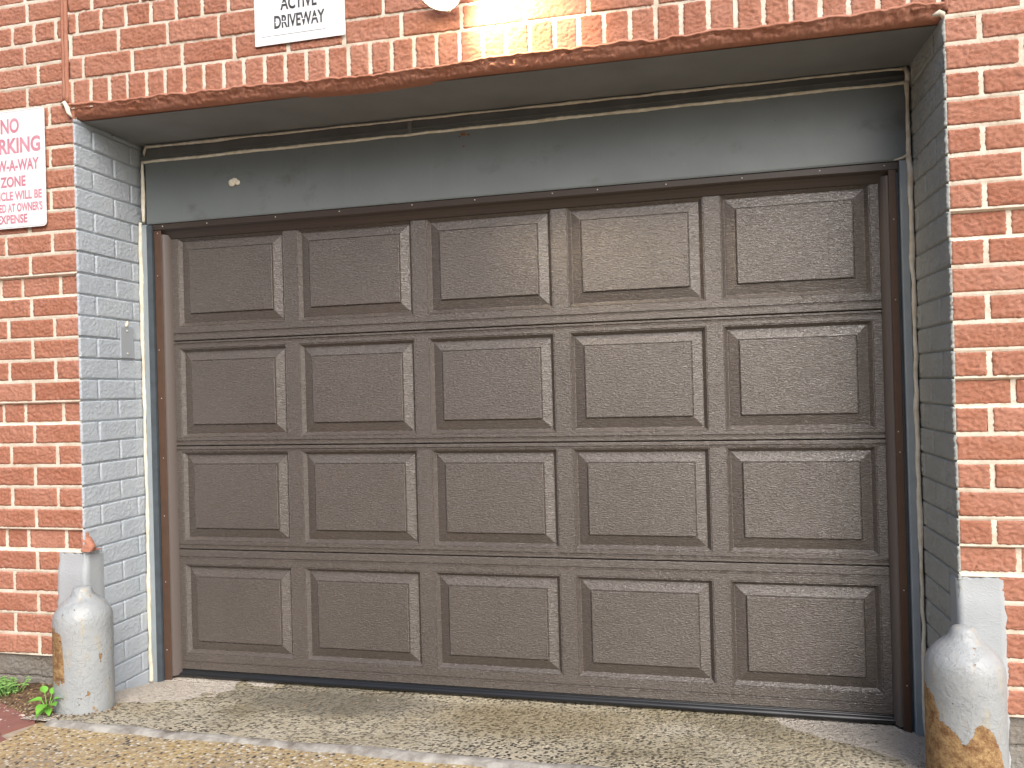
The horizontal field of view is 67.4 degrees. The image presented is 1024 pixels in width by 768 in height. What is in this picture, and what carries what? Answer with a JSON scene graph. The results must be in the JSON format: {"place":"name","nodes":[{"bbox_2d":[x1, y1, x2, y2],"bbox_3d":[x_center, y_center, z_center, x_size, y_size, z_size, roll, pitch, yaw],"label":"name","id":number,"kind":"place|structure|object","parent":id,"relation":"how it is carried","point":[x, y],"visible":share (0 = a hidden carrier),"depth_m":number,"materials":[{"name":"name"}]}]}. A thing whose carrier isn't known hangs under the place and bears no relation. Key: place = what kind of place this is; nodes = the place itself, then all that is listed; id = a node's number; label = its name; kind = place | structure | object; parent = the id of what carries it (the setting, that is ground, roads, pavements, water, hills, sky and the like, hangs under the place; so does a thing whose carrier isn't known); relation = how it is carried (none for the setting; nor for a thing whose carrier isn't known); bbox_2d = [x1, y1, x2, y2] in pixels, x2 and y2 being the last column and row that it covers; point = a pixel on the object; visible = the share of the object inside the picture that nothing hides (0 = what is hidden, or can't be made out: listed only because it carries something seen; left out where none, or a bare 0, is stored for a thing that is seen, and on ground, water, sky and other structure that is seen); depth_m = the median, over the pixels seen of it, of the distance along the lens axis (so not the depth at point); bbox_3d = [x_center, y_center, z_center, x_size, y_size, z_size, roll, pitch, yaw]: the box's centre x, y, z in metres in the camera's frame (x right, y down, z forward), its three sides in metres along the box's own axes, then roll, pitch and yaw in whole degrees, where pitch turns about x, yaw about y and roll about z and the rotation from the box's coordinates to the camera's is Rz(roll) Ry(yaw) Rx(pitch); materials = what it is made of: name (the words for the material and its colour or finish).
{"place":"outdoors","nodes":[
{"label":"outdoors","id":0,"kind":"place"},
{"bbox_2d":[0,703,47,741],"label":"brick paving","id":1,"kind":"structure","parent":0,"point":[11,724],"depth_m":2.65,"materials":[{"name":"red brick"}]},
{"bbox_2d":[0,680,53,722],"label":"soil","id":2,"kind":"structure","parent":0,"point":[31,691],"depth_m":2.83,"materials":[{"name":"brown soil"}]},
{"bbox_2d":[0,676,30,699],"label":"weed","id":3,"kind":"object","parent":2,"relation":"on","point":[7,689],"visible":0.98,"depth_m":2.88,"materials":[{"name":"green plant"}]},
{"bbox_2d":[27,686,59,717],"bbox_3d":[-1.633,1.118,2.701,0.108,0.090,0.104,-2,0,38],"label":"weed","id":4,"kind":"object","parent":2,"relation":"in","point":[39,708],"visible":0.94,"depth_m":2.70,"materials":[{"name":"green plant"}]},
{"bbox_2d":[0,722,483,767],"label":"sidewalk","id":5,"kind":"structure","parent":0,"point":[39,745],"depth_m":2.38,"materials":[{"name":"exposed aggregate concrete"},{"name":"tan pebbles"}]},
{"bbox_2d":[43,719,609,767],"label":"mortar joint strip","id":6,"kind":"object","parent":5,"relation":"on","point":[403,755],"visible":1,"depth_m":2.38,"materials":[{"name":"grey concrete"}]},
{"bbox_2d":[21,669,925,767],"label":"driveway","id":7,"kind":"structure","parent":0,"point":[567,733],"depth_m":2.60,"materials":[{"name":"concrete"}]},
{"bbox_2d":[52,585,115,715],"bbox_3d":[-1.561,1.009,2.802,0.200,0.542,0.200,-2,0,13],"label":"bollard","id":8,"kind":"object","parent":7,"relation":"on","point":[83,651],"visible":0.87,"depth_m":2.73,"materials":[{"name":"white metal"}]},
{"bbox_2d":[0,683,925,766],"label":"loose grit","id":9,"kind":"object","parent":7,"relation":"on","point":[71,715],"visible":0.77,"depth_m":2.69,"materials":[{"name":"brown soil"}]},
{"bbox_2d":[923,624,1009,767],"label":"bollard","id":10,"kind":"object","parent":7,"relation":"on","point":[965,701],"visible":1,"depth_m":2.07,"materials":[{"name":"white metal"}]},
{"label":"street","id":11,"kind":"structure","parent":0,"visible":0},
{"bbox_2d":[0,0,1023,767],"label":"brick building","id":12,"kind":"structure","parent":11,"relation":"on","point":[110,86],"depth_m":2.68,"materials":[{"name":"red brick"}]},
{"bbox_2d":[0,107,46,229],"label":"no parking sign","id":13,"kind":"object","parent":12,"relation":"attached to","point":[23,202],"visible":1,"depth_m":2.95,"materials":[{"name":"white"}]},
{"bbox_2d":[120,321,133,357],"bbox_3d":[-1.579,-0.183,3.151,0.013,0.153,0.071,-2,0,13],"label":"key switch plate","id":14,"kind":"object","parent":12,"relation":"attached to","point":[127,342],"visible":1,"depth_m":3.15,"materials":[{"name":"metal"}]},
{"bbox_2d":[254,0,345,46],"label":"driveway sign","id":15,"kind":"object","parent":12,"relation":"attached to","point":[281,21],"visible":1,"depth_m":2.69,"materials":[{"name":"white"}]},
{"bbox_2d":[422,0,460,12],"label":"wall lamp","id":16,"kind":"object","parent":12,"relation":"attached to","point":[448,6],"visible":1,"depth_m":2.50,"materials":[{"name":"grey"}]},
{"bbox_2d":[138,66,925,736],"bbox_3d":[-0.090,0.083,2.933,2.996,2.265,0.100,-2,0,13],"label":"door frame","id":17,"kind":"object","parent":12,"relation":"attached to","point":[836,120],"visible":0.98,"depth_m":2.84,"materials":[{"name":"gray painted steel"},{"name":"blue gray steel"},{"name":"beige caulk"}]},
{"bbox_2d":[152,161,911,732],"bbox_3d":[-0.078,0.253,2.924,2.885,1.924,0.052,-2,0,13],"label":"weather strip","id":18,"kind":"object","parent":17,"relation":"attached to","point":[882,175],"visible":1,"depth_m":2.81,"materials":[{"name":"brown"}]},
{"bbox_2d":[172,184,895,723],"bbox_3d":[-0.063,0.269,2.937,2.797,1.858,0.041,-2,0,13],"label":"garage door","id":19,"kind":"structure","parent":17,"relation":"attached to","point":[622,480],"depth_m":2.89,"materials":[{"name":"brown metal"}]},
{"bbox_2d":[172,184,881,340],"bbox_3d":[-0.083,-0.439,2.937,2.797,0.442,0.017,-2,0,13],"label":"door section","id":20,"kind":"structure","parent":19,"relation":"in","point":[806,250],"depth_m":2.89,"materials":[{"name":"brown metal"}]},
{"bbox_2d":[174,310,884,445],"bbox_3d":[-0.071,0.004,2.935,2.797,0.440,0.017,-2,0,13],"label":"door section","id":21,"kind":"structure","parent":19,"relation":"in","point":[803,375],"depth_m":2.89,"materials":[{"name":"brown metal"}]},
{"bbox_2d":[177,439,888,565],"bbox_3d":[-0.059,0.441,2.933,2.797,0.432,0.017,-2,0,13],"label":"door section","id":22,"kind":"structure","parent":19,"relation":"in","point":[762,501],"depth_m":2.89,"materials":[{"name":"brown metal"}]},
{"bbox_2d":[179,549,892,713],"bbox_3d":[-0.046,0.912,2.931,2.797,0.504,0.017,-2,0,13],"label":"door section","id":23,"kind":"structure","parent":19,"relation":"in","point":[802,636],"depth_m":2.88,"materials":[{"name":"brown metal"}]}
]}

